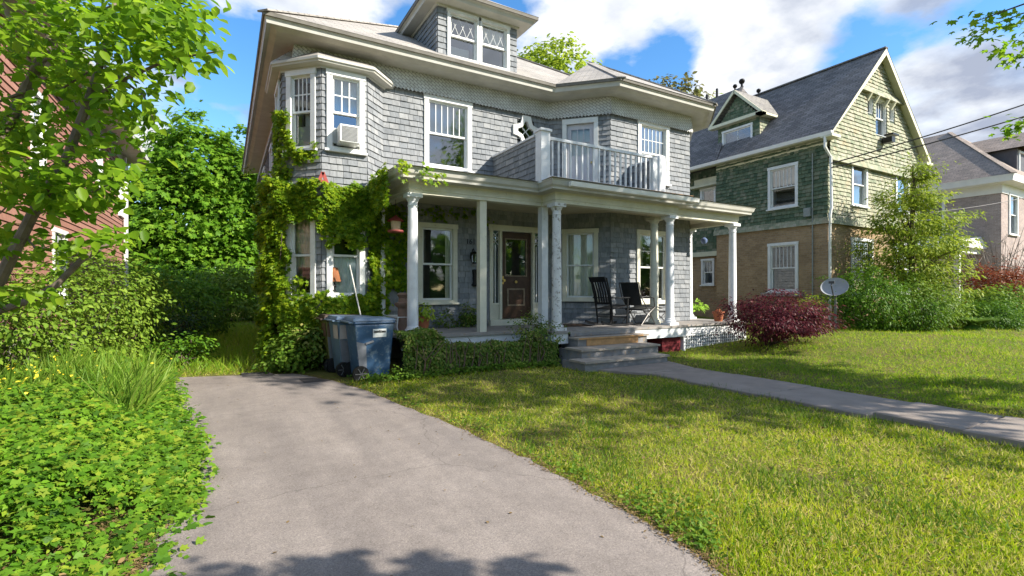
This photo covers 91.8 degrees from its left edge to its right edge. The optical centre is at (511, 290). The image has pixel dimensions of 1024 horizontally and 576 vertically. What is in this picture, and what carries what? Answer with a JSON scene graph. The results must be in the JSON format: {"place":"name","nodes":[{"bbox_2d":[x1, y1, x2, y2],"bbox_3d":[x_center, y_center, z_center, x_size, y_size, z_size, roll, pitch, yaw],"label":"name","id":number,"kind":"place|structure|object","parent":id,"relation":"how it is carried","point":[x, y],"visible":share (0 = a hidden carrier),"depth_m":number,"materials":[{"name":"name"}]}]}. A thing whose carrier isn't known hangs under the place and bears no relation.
{"place":"outdoors","nodes":[
{"label":"outdoors","id":0,"kind":"place"},
{"bbox_2d":[349,265,360,314],"bbox_3d":[-2.991,0.190,9.590,0.346,1.386,0.027,0,0,9],"label":"wooden pole","id":1,"kind":"object","parent":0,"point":[355,290],"visible":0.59,"depth_m":9.59,"materials":[{"name":"white wood"}]},
{"bbox_2d":[139,374,722,575],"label":"driveway","id":2,"kind":"structure","parent":0,"point":[410,516],"depth_m":3.44,"materials":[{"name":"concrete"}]},
{"bbox_2d":[241,372,328,382],"bbox_3d":[-3.955,1.473,8.440,2.003,0.001,0.536,0,0,29],"label":"driveway patch","id":3,"kind":"object","parent":2,"relation":"on","point":[305,380],"visible":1,"depth_m":8.61,"materials":[{"name":"grey asphalt"}]},
{"bbox_2d":[219,379,602,575],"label":"litter","id":4,"kind":"object","parent":2,"relation":"on","point":[355,476],"visible":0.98,"depth_m":3.83,"materials":[{"name":"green plant"}]},
{"bbox_2d":[117,373,739,575],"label":"debris","id":5,"kind":"object","parent":2,"relation":"on","point":[713,564],"visible":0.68,"depth_m":3.08,"materials":[{"name":"brown plant"}]},
{"bbox_2d":[0,308,1023,575],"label":"ground","id":6,"kind":"structure","parent":0,"point":[324,374],"depth_m":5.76,"materials":[{"name":"green plant"}]},
{"bbox_2d":[0,243,115,372],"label":"honeysuckle shrub","id":7,"kind":"object","parent":6,"relation":"on","point":[29,335],"visible":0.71,"depth_m":7.17,"materials":[{"name":"green plant"}]},
{"bbox_2d":[0,0,149,360],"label":"brown house","id":8,"kind":"structure","parent":6,"relation":"on","point":[127,156],"depth_m":11.52,"materials":[{"name":"red brick"}]},
{"bbox_2d":[29,90,46,168],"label":"window","id":9,"kind":"structure","parent":8,"relation":"in","point":[38,95],"depth_m":10.13,"materials":[{"name":"white paint"}]},
{"bbox_2d":[51,227,70,305],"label":"window","id":10,"kind":"structure","parent":8,"relation":"in","point":[55,230],"depth_m":11.28,"materials":[{"name":"white paint"}]},
{"bbox_2d":[96,149,102,186],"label":"window","id":11,"kind":"structure","parent":8,"relation":"in","point":[100,162],"depth_m":15.06,"materials":[{"name":"white paint"}]},
{"bbox_2d":[118,187,124,217],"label":"window","id":12,"kind":"structure","parent":8,"relation":"in","point":[120,212],"depth_m":18.06,"materials":[{"name":"white paint"}]},
{"bbox_2d":[1,505,169,575],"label":"leaf litter","id":13,"kind":"object","parent":6,"relation":"on","point":[121,560],"visible":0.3,"depth_m":2.84,"materials":[{"name":"green plant"}]},
{"bbox_2d":[0,234,179,363],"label":"honeysuckle shrub","id":14,"kind":"object","parent":6,"relation":"on","point":[115,317],"visible":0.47,"depth_m":8.79,"materials":[{"name":"green plant"}]},
{"bbox_2d":[0,340,190,428],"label":"tall grass","id":15,"kind":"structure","parent":6,"relation":"on","point":[138,381],"depth_m":6.14,"materials":[{"name":"green plant"}]},
{"bbox_2d":[0,353,221,575],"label":"lobed ground cover","id":16,"kind":"object","parent":6,"relation":"on","point":[147,441],"visible":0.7,"depth_m":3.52,"materials":[{"name":"green plant"}]},
{"bbox_2d":[0,351,171,393],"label":"yellow flowers","id":17,"kind":"object","parent":16,"relation":"on","point":[26,392],"visible":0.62,"depth_m":6.10,"materials":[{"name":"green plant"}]},
{"bbox_2d":[0,0,236,321],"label":"leaning tree","id":18,"kind":"object","parent":6,"relation":"on","point":[52,192],"visible":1,"depth_m":4.18,"materials":[{"name":"green plant"}]},
{"bbox_2d":[55,237,190,356],"bbox_3d":[-8.589,0.189,10.663,3.094,2.728,2.869,0,0,26],"label":"honeysuckle shrub","id":19,"kind":"object","parent":6,"relation":"on","point":[145,320],"visible":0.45,"depth_m":10.55,"materials":[{"name":"green plant"}]},
{"bbox_2d":[128,181,184,282],"bbox_3d":[-28.193,-4.545,32.872,11.582,12.092,10.121,0,0,-30],"label":"maple tree","id":20,"kind":"object","parent":6,"relation":"on","point":[139,207],"depth_m":33.09,"materials":[{"name":"green plant"}]},
{"bbox_2d":[90,287,225,352],"bbox_3d":[-9.006,0.630,12.639,2.996,1.923,2.930,0,0,-30],"label":"dark evergreen","id":21,"kind":"object","parent":6,"relation":"on","point":[177,329],"visible":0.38,"depth_m":12.58,"materials":[{"name":"green plant"}]},
{"bbox_2d":[135,330,220,368],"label":"shrub","id":22,"kind":"object","parent":6,"relation":"on","point":[182,348],"visible":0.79,"depth_m":9.78,"materials":[{"name":"green plant"}]},
{"bbox_2d":[76,320,285,376],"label":"back grass","id":23,"kind":"structure","parent":6,"relation":"on","point":[243,340],"depth_m":11.42,"materials":[{"name":"green plant"}]},
{"bbox_2d":[128,257,253,327],"bbox_3d":[-14.230,0.118,21.274,5.689,3.042,4.179,0,0,-30],"label":"garden bush","id":24,"kind":"object","parent":6,"relation":"on","point":[192,286],"visible":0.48,"depth_m":20.77,"materials":[{"name":"green plant"}]},
{"bbox_2d":[147,296,235,337],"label":"garden bush","id":25,"kind":"object","parent":6,"relation":"on","point":[216,325],"visible":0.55,"depth_m":15.16,"materials":[{"name":"green plant"}]},
{"bbox_2d":[128,99,258,313],"bbox_3d":[-20.357,-5.436,33.688,13.377,14.423,10.456,0,0,-30],"label":"maple tree","id":26,"kind":"object","parent":6,"relation":"on","point":[215,208],"visible":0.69,"depth_m":31.65,"materials":[{"name":"green plant"}]},
{"bbox_2d":[165,258,258,321],"bbox_3d":[-13.623,0.037,23.560,5.371,3.258,4.447,0,0,-30],"label":"garden bush","id":27,"kind":"object","parent":6,"relation":"on","point":[232,281],"visible":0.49,"depth_m":23.45,"materials":[{"name":"green plant"}]},
{"bbox_2d":[251,325,323,373],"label":"weed clump","id":28,"kind":"object","parent":6,"relation":"on","point":[287,361],"visible":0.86,"depth_m":8.98,"materials":[{"name":"green plant"}]},
{"bbox_2d":[278,303,334,368],"bbox_3d":[-3.747,0.869,9.366,1.132,1.259,1.125,0,0,16],"label":"weed clump","id":29,"kind":"object","parent":6,"relation":"on","point":[318,332],"visible":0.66,"depth_m":9.18,"materials":[{"name":"green plant"}]},
{"bbox_2d":[314,314,356,371],"bbox_3d":[-3.305,0.970,9.476,0.788,1.059,0.680,0,0,-32],"label":"wheeled bin","id":30,"kind":"object","parent":6,"relation":"on","point":[327,336],"visible":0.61,"depth_m":9.13,"materials":[{"name":"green plastic"}]},
{"bbox_2d":[324,315,365,376],"bbox_3d":[-2.925,0.970,8.978,0.788,1.059,0.680,0,0,-35],"label":"wheeled bin","id":31,"kind":"object","parent":6,"relation":"on","point":[338,361],"visible":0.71,"depth_m":8.65,"materials":[{"name":"blue plastic"}]},
{"bbox_2d":[340,316,395,381],"bbox_3d":[-2.477,0.970,8.522,0.788,1.059,0.680,0,0,-33],"label":"wheeled bin","id":32,"kind":"object","parent":6,"relation":"on","point":[369,340],"visible":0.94,"depth_m":8.31,"materials":[{"name":"blue plastic"}]},
{"bbox_2d":[360,364,422,385],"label":"weed clump","id":33,"kind":"object","parent":6,"relation":"on","point":[373,380],"visible":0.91,"depth_m":8.10,"materials":[{"name":"green plant"}]},
{"bbox_2d":[347,359,560,381],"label":"border weeds","id":34,"kind":"object","parent":6,"relation":"on","point":[539,364],"visible":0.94,"depth_m":8.89,"materials":[{"name":"green plant"}]},
{"bbox_2d":[393,307,569,378],"bbox_3d":[-0.427,0.954,9.385,3.558,1.220,1.077,0,0,-30],"label":"clipped hedge","id":35,"kind":"object","parent":6,"relation":"on","point":[538,347],"visible":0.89,"depth_m":9.02,"materials":[{"name":"green plant"}]},
{"bbox_2d":[241,0,756,371],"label":"grey house","id":36,"kind":"structure","parent":6,"relation":"on","point":[568,184],"depth_m":11.50,"materials":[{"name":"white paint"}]},
{"bbox_2d":[269,143,272,176],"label":"window","id":37,"kind":"structure","parent":36,"relation":"in","point":[270,148],"depth_m":14.86,"materials":[{"name":"white paint"}]},
{"bbox_2d":[272,79,280,165],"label":"window","id":38,"kind":"structure","parent":36,"relation":"in","point":[277,94],"depth_m":10.19,"materials":[{"name":"white paint"}]},
{"bbox_2d":[282,67,317,151],"bbox_3d":[-4.103,-3.527,9.891,0.745,1.605,0.460,0,0,15],"label":"window","id":39,"kind":"structure","parent":36,"relation":"in","point":[301,83],"depth_m":9.80,"materials":[{"name":"white paint"}]},
{"bbox_2d":[285,215,315,299],"bbox_3d":[-4.103,-0.698,9.891,0.745,1.765,0.460,0,0,15],"label":"window","id":40,"kind":"structure","parent":36,"relation":"in","point":[301,238],"depth_m":9.87,"materials":[{"name":"white paint"}]},
{"bbox_2d":[333,267,340,290],"bbox_3d":[-3.544,-0.230,9.859,0.300,0.460,0.300,0,0,-30],"label":"table lamp","id":41,"kind":"object","parent":36,"relation":"in","point":[336,277],"visible":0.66,"depth_m":9.79,"materials":[{"name":"black paint"}]},
{"bbox_2d":[324,68,367,155],"bbox_3d":[-3.374,-3.527,9.991,0.815,1.605,0.460,0,0,-30],"label":"window","id":42,"kind":"structure","parent":36,"relation":"in","point":[345,98],"depth_m":9.95,"materials":[{"name":"white paint"}]},
{"bbox_2d":[333,123,359,147],"bbox_3d":[-3.238,-3.050,9.769,0.541,0.340,0.362,0,0,-30],"label":"air conditioner","id":43,"kind":"object","parent":36,"relation":"attached to","point":[345,135],"visible":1,"depth_m":9.65,"materials":[{"name":"white paint"}]},
{"bbox_2d":[326,209,367,299],"bbox_3d":[-3.374,-0.698,9.991,0.815,1.765,0.460,0,0,-30],"label":"window","id":44,"kind":"structure","parent":36,"relation":"in","point":[340,257],"depth_m":9.99,"materials":[{"name":"white paint"}]},
{"bbox_2d":[242,108,494,368],"bbox_3d":[-5.576,-1.756,15.751,5.188,6.893,15.868,0,0,-30],"label":"climbing vine","id":45,"kind":"object","parent":36,"relation":"attached to","point":[355,210],"visible":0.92,"depth_m":9.71,"materials":[{"name":"green plant"}]},
{"bbox_2d":[317,171,328,182],"bbox_3d":[-3.642,-2.150,9.548,0.256,0.282,0.035,0,0,-30],"label":"wind ornament","id":46,"kind":"object","parent":45,"relation":"attached to","point":[322,174],"visible":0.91,"depth_m":9.54,"materials":[{"name":"red paint"}]},
{"bbox_2d":[384,315,403,330],"bbox_3d":[-2.277,0.670,9.944,0.343,0.345,0.912,0,0,-30],"label":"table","id":47,"kind":"object","parent":36,"relation":"on","point":[395,316],"visible":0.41,"depth_m":9.57,"materials":[{"name":"white paint"}]},
{"bbox_2d":[387,200,403,232],"bbox_3d":[-2.337,-1.550,9.967,0.340,0.760,0.331,0,0,-30],"label":"bird feeder","id":48,"kind":"object","parent":36,"relation":"hanging from","point":[395,220],"visible":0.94,"depth_m":9.88,"materials":[{"name":"red plastic"}]},
{"bbox_2d":[395,293,406,333],"bbox_3d":[-2.084,0.440,9.709,0.420,0.800,0.414,0,0,-30],"label":"clay urn","id":49,"kind":"object","parent":36,"relation":"on","point":[401,304],"visible":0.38,"depth_m":9.57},
{"bbox_2d":[418,302,435,327],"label":"potted plant","id":50,"kind":"object","parent":36,"relation":"on","point":[424,319],"visible":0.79,"depth_m":9.66,"materials":[{"name":"green plant"}]},
{"bbox_2d":[418,222,459,304],"bbox_3d":[-1.766,-0.607,11.428,1.030,1.845,0.460,0,0,-30],"label":"window","id":51,"kind":"structure","parent":36,"relation":"in","point":[437,242],"depth_m":11.54,"materials":[{"name":"glass"}]},
{"bbox_2d":[423,93,473,172],"bbox_3d":[-1.541,-3.587,11.558,1.250,1.665,0.460,0,0,-30],"label":"window","id":52,"kind":"structure","parent":36,"relation":"in","point":[447,121],"depth_m":11.63,"materials":[{"name":"white paint"}]},
{"bbox_2d":[432,301,476,328],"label":"porch plant","id":53,"kind":"object","parent":36,"relation":"on","point":[467,317],"visible":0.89,"depth_m":11.35,"materials":[{"name":"green plant"}]},
{"bbox_2d":[446,7,480,62],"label":"window","id":54,"kind":"structure","parent":36,"relation":"in","point":[463,31],"depth_m":11.35,"materials":[{"name":"white paint"}]},
{"bbox_2d":[479,18,510,70],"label":"window","id":55,"kind":"structure","parent":36,"relation":"in","point":[494,38],"depth_m":11.74,"materials":[{"name":"white paint"}]},
{"bbox_2d":[497,232,530,318],"bbox_3d":[0.033,-0.380,12.513,0.880,2.140,0.460,0,0,-30],"label":"front door","id":56,"kind":"structure","parent":36,"relation":"in","point":[516,288],"depth_m":12.50,"materials":[{"name":"brown wood"}]},
{"bbox_2d":[512,115,537,140],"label":"star window","id":57,"kind":"structure","parent":36,"relation":"in","point":[521,130],"depth_m":12.47,"materials":[{"name":"white paint"}]},
{"bbox_2d":[548,324,590,326],"bbox_3d":[1.343,0.824,11.774,1.050,0.027,0.557,0,0,-24],"label":"doormat","id":58,"kind":"object","parent":36,"relation":"on","point":[573,325],"visible":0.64,"depth_m":11.72,"materials":[{"name":"grey"}]},
{"bbox_2d":[562,116,597,181],"bbox_3d":[1.752,-3.365,12.691,0.910,2.030,0.220,0,0,15],"label":"balcony door","id":59,"kind":"structure","parent":36,"relation":"in","point":[583,132],"depth_m":12.67,"materials":[{"name":"white paint"}]},
{"bbox_2d":[562,228,598,301],"bbox_3d":[1.773,-0.647,12.768,0.990,1.845,0.460,0,0,15],"label":"window","id":60,"kind":"structure","parent":36,"relation":"in","point":[579,246],"depth_m":12.72,"materials":[{"name":"glass"}]},
{"bbox_2d":[585,277,632,325],"bbox_3d":[2.322,0.260,11.837,1.111,1.160,0.630,0,0,-38],"label":"rocking chair","id":61,"kind":"object","parent":36,"relation":"on","point":[608,303],"visible":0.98,"depth_m":11.71,"materials":[{"name":"black paint"}]},
{"bbox_2d":[619,282,662,325],"bbox_3d":[3.186,0.315,12.257,1.046,1.033,0.588,0,0,-42],"label":"folding chair","id":62,"kind":"object","parent":36,"relation":"on","point":[631,290],"visible":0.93,"depth_m":11.99,"materials":[{"name":"black fabric"}]},
{"bbox_2d":[636,229,665,303],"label":"window","id":63,"kind":"structure","parent":36,"relation":"in","point":[643,236],"depth_m":13.46,"materials":[{"name":"glass"}]},
{"bbox_2d":[637,119,671,186],"bbox_3d":[3.682,-3.637,13.303,1.210,1.625,0.460,0,0,-30],"label":"window","id":64,"kind":"structure","parent":36,"relation":"in","point":[653,139],"depth_m":13.28,"materials":[{"name":"white paint"}]},
{"bbox_2d":[712,309,724,321],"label":"potted plant","id":65,"kind":"object","parent":36,"relation":"on","point":[715,314],"visible":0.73,"depth_m":13.52,"materials":[{"name":"orange ceramic"}]},
{"bbox_2d":[346,380,727,564],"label":"weeds","id":66,"kind":"object","parent":6,"relation":"on","point":[701,536],"visible":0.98,"depth_m":3.30,"materials":[{"name":"green plant"}]},
{"bbox_2d":[517,31,602,73],"bbox_3d":[2.275,-7.578,31.902,7.172,18.173,6.982,0,0,3],"label":"lime tree","id":67,"kind":"object","parent":6,"relation":"on","point":[557,62],"visible":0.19,"depth_m":30.70,"materials":[{"name":"green plant"}]},
{"bbox_2d":[648,71,714,99],"bbox_3d":[10.104,-6.143,31.779,7.109,15.352,3.922,0,0,-30],"label":"sparse tree","id":68,"kind":"object","parent":6,"relation":"on","point":[696,91],"visible":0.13,"depth_m":31.43,"materials":[{"name":"green plant"}]},
{"bbox_2d":[370,343,1023,575],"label":"clover","id":69,"kind":"object","parent":6,"relation":"on","point":[884,505],"visible":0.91,"depth_m":4.68,"materials":[{"name":"green plant"}]},
{"bbox_2d":[379,339,1023,555],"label":"lawn litter","id":70,"kind":"object","parent":6,"relation":"on","point":[670,425],"visible":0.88,"depth_m":5.82,"materials":[{"name":"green plant"}]},
{"bbox_2d":[693,298,709,312],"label":"potted plant","id":71,"kind":"object","parent":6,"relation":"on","point":[695,307],"visible":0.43,"depth_m":15.32,"materials":[{"name":"green plant"}]},
{"bbox_2d":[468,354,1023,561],"bbox_3d":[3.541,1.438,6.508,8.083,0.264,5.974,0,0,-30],"label":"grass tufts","id":72,"kind":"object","parent":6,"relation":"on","point":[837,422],"visible":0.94,"depth_m":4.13,"materials":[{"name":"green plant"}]},
{"bbox_2d":[707,287,853,346],"bbox_3d":[6.479,0.642,12.055,3.527,1.461,3.219,0,0,-30],"label":"japanese maple","id":73,"kind":"object","parent":6,"relation":"on","point":[776,323],"visible":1,"depth_m":11.68,"materials":[{"name":"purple plant"}]},
{"bbox_2d":[690,46,932,324],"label":"green house","id":74,"kind":"structure","parent":6,"relation":"on","point":[772,154],"depth_m":18.71,"materials":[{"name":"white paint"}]},
{"bbox_2d":[700,258,715,285],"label":"window","id":75,"kind":"structure","parent":74,"relation":"in","point":[707,265],"depth_m":21.92,"materials":[{"name":"white paint"}]},
{"bbox_2d":[700,186,715,201],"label":"window","id":76,"kind":"structure","parent":74,"relation":"in","point":[708,194],"depth_m":21.95,"materials":[{"name":"white paint"}]},
{"bbox_2d":[721,122,752,145],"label":"window","id":77,"kind":"structure","parent":74,"relation":"in","point":[746,128],"depth_m":20.66,"materials":[{"name":"white paint"}]},
{"bbox_2d":[766,161,799,210],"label":"window","id":78,"kind":"structure","parent":74,"relation":"in","point":[782,179],"depth_m":18.46,"materials":[{"name":"white paint"}]},
{"bbox_2d":[766,241,799,292],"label":"window","id":79,"kind":"structure","parent":74,"relation":"in","point":[783,258],"depth_m":18.53,"materials":[{"name":"white paint"}]},
{"bbox_2d":[850,166,869,208],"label":"window","id":80,"kind":"structure","parent":74,"relation":"in","point":[859,180],"depth_m":18.17,"materials":[{"name":"white paint"}]},
{"bbox_2d":[851,237,873,294],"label":"window","id":81,"kind":"structure","parent":74,"relation":"in","point":[854,240],"depth_m":18.14,"materials":[{"name":"white paint"}]},
{"bbox_2d":[867,97,872,113],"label":"window","id":82,"kind":"structure","parent":74,"relation":"in","point":[870,103],"depth_m":18.38,"materials":[{"name":"white paint"}]},
{"bbox_2d":[875,100,885,136],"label":"window","id":83,"kind":"structure","parent":74,"relation":"in","point":[880,121],"depth_m":18.91,"materials":[{"name":"white paint"}]},
{"bbox_2d":[889,104,893,121],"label":"window","id":84,"kind":"structure","parent":74,"relation":"in","point":[891,114],"depth_m":19.20,"materials":[{"name":"white paint"}]},
{"bbox_2d":[895,176,909,215],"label":"window","id":85,"kind":"structure","parent":74,"relation":"in","point":[898,183],"depth_m":19.82,"materials":[{"name":"white paint"}]},
{"bbox_2d":[831,104,1023,163],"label":"power line","id":86,"kind":"object","parent":74,"relation":"attached to","point":[927,135],"visible":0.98,"depth_m":15.95,"materials":[{"name":"black rubber"}]},
{"bbox_2d":[831,116,1023,167],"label":"power line","id":87,"kind":"object","parent":74,"relation":"attached to","point":[926,144],"visible":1,"depth_m":15.96,"materials":[{"name":"black rubber"}]},
{"bbox_2d":[852,198,1022,216],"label":"power line","id":88,"kind":"object","parent":74,"relation":"attached to","point":[945,210],"visible":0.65,"depth_m":18.64,"materials":[{"name":"black paint"}]},
{"bbox_2d":[790,292,833,326],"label":"pale shrub","id":89,"kind":"object","parent":6,"relation":"on","point":[823,302],"visible":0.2,"depth_m":15.31,"materials":[{"name":"green plant"}]},
{"bbox_2d":[820,278,848,329],"bbox_3d":[9.272,0.490,14.355,0.642,1.740,0.609,0,0,-12],"label":"satellite dish","id":90,"kind":"object","parent":6,"relation":"on","point":[831,286],"visible":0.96,"depth_m":14.44,"materials":[{"name":"grey metal"}]},
{"bbox_2d":[803,257,920,331],"bbox_3d":[10.751,0.126,15.000,3.437,2.284,2.883,0,0,-30],"label":"rounded shrub","id":91,"kind":"object","parent":6,"relation":"on","point":[861,318],"visible":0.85,"depth_m":14.51,"materials":[{"name":"green plant"}]},
{"bbox_2d":[833,151,999,305],"bbox_3d":[13.396,-1.702,16.797,5.528,5.893,4.384,0,0,-30],"label":"feathery tree","id":92,"kind":"object","parent":6,"relation":"on","point":[913,232],"visible":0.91,"depth_m":16.24,"materials":[{"name":"green plant"}]},
{"bbox_2d":[877,291,964,331],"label":"mixed shrub","id":93,"kind":"object","parent":6,"relation":"on","point":[923,321],"visible":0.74,"depth_m":14.36,"materials":[{"name":"green plant"}]},
{"bbox_2d":[880,270,989,329],"bbox_3d":[12.910,0.254,15.447,3.284,2.002,2.978,0,0,-30],"label":"mixed shrub","id":94,"kind":"object","parent":6,"relation":"on","point":[957,307],"visible":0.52,"depth_m":14.93,"materials":[{"name":"green plant"}]},
{"bbox_2d":[917,132,1023,314],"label":"brick house","id":95,"kind":"structure","parent":6,"relation":"on","point":[984,172],"depth_m":24.37,"materials":[{"name":"white paint"}]},
{"bbox_2d":[917,198,944,238],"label":"window","id":96,"kind":"structure","parent":95,"relation":"in","point":[942,204],"depth_m":25.54,"materials":[{"name":"white paint"}]},
{"bbox_2d":[917,259,945,296],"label":"window","id":97,"kind":"structure","parent":95,"relation":"in","point":[940,270],"depth_m":25.55,"materials":[{"name":"white paint"}]},
{"bbox_2d":[1008,192,1019,236],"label":"window","id":98,"kind":"structure","parent":95,"relation":"in","point":[1013,206],"depth_m":24.33,"materials":[{"name":"white paint"}]},
{"bbox_2d":[1018,150,1023,170],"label":"window","id":99,"kind":"structure","parent":95,"relation":"in","point":[1019,152],"depth_m":25.86,"materials":[{"name":"white paint"}]},
{"bbox_2d":[948,316,1000,330],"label":"ornamental grass","id":100,"kind":"object","parent":6,"relation":"on","point":[971,323],"depth_m":14.81,"materials":[{"name":"green plant"}]},
{"bbox_2d":[930,3,1023,140],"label":"street maple","id":101,"kind":"object","parent":6,"relation":"on","point":[1018,125],"visible":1,"depth_m":9.67,"materials":[{"name":"green plant"}]},
{"bbox_2d":[947,280,1023,321],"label":"green shrub","id":102,"kind":"object","parent":6,"relation":"on","point":[988,295],"visible":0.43,"depth_m":17.44,"materials":[{"name":"green plant"}]},
{"bbox_2d":[949,252,1023,305],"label":"red shrub","id":103,"kind":"object","parent":6,"relation":"on","point":[1007,279],"visible":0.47,"depth_m":19.62,"materials":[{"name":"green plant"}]},
{"bbox_2d":[953,293,1023,331],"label":"spreading juniper","id":104,"kind":"object","parent":6,"relation":"on","point":[1008,321],"visible":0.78,"depth_m":15.39,"materials":[{"name":"green plant"}]},
{"bbox_2d":[960,228,1023,290],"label":"bare shrub","id":105,"kind":"object","parent":6,"relation":"on","point":[1004,259],"visible":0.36,"depth_m":21.60,"materials":[{"name":"brown plant"}]},
{"bbox_2d":[70,0,1023,267],"label":"sky","id":106,"kind":"structure","parent":0,"point":[768,44],"materials":[{"name":"blue"}]},
{"bbox_2d":[643,310,664,321],"bbox_3d":[3.671,0.654,12.742,0.451,0.368,0.422,0,0,-30],"label":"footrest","id":107,"kind":"object","parent":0,"point":[644,311],"visible":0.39,"depth_m":12.76,"materials":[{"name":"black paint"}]},
{"bbox_2d":[598,361,1023,447],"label":"path","id":108,"kind":"structure","parent":0,"point":[998,428],"depth_m":6.42,"materials":[{"name":"concrete"}]},
{"bbox_2d":[659,315,1023,408],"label":"fresh grass","id":109,"kind":"structure","parent":0,"point":[938,353],"depth_m":9.72,"materials":[{"name":"green plant"}]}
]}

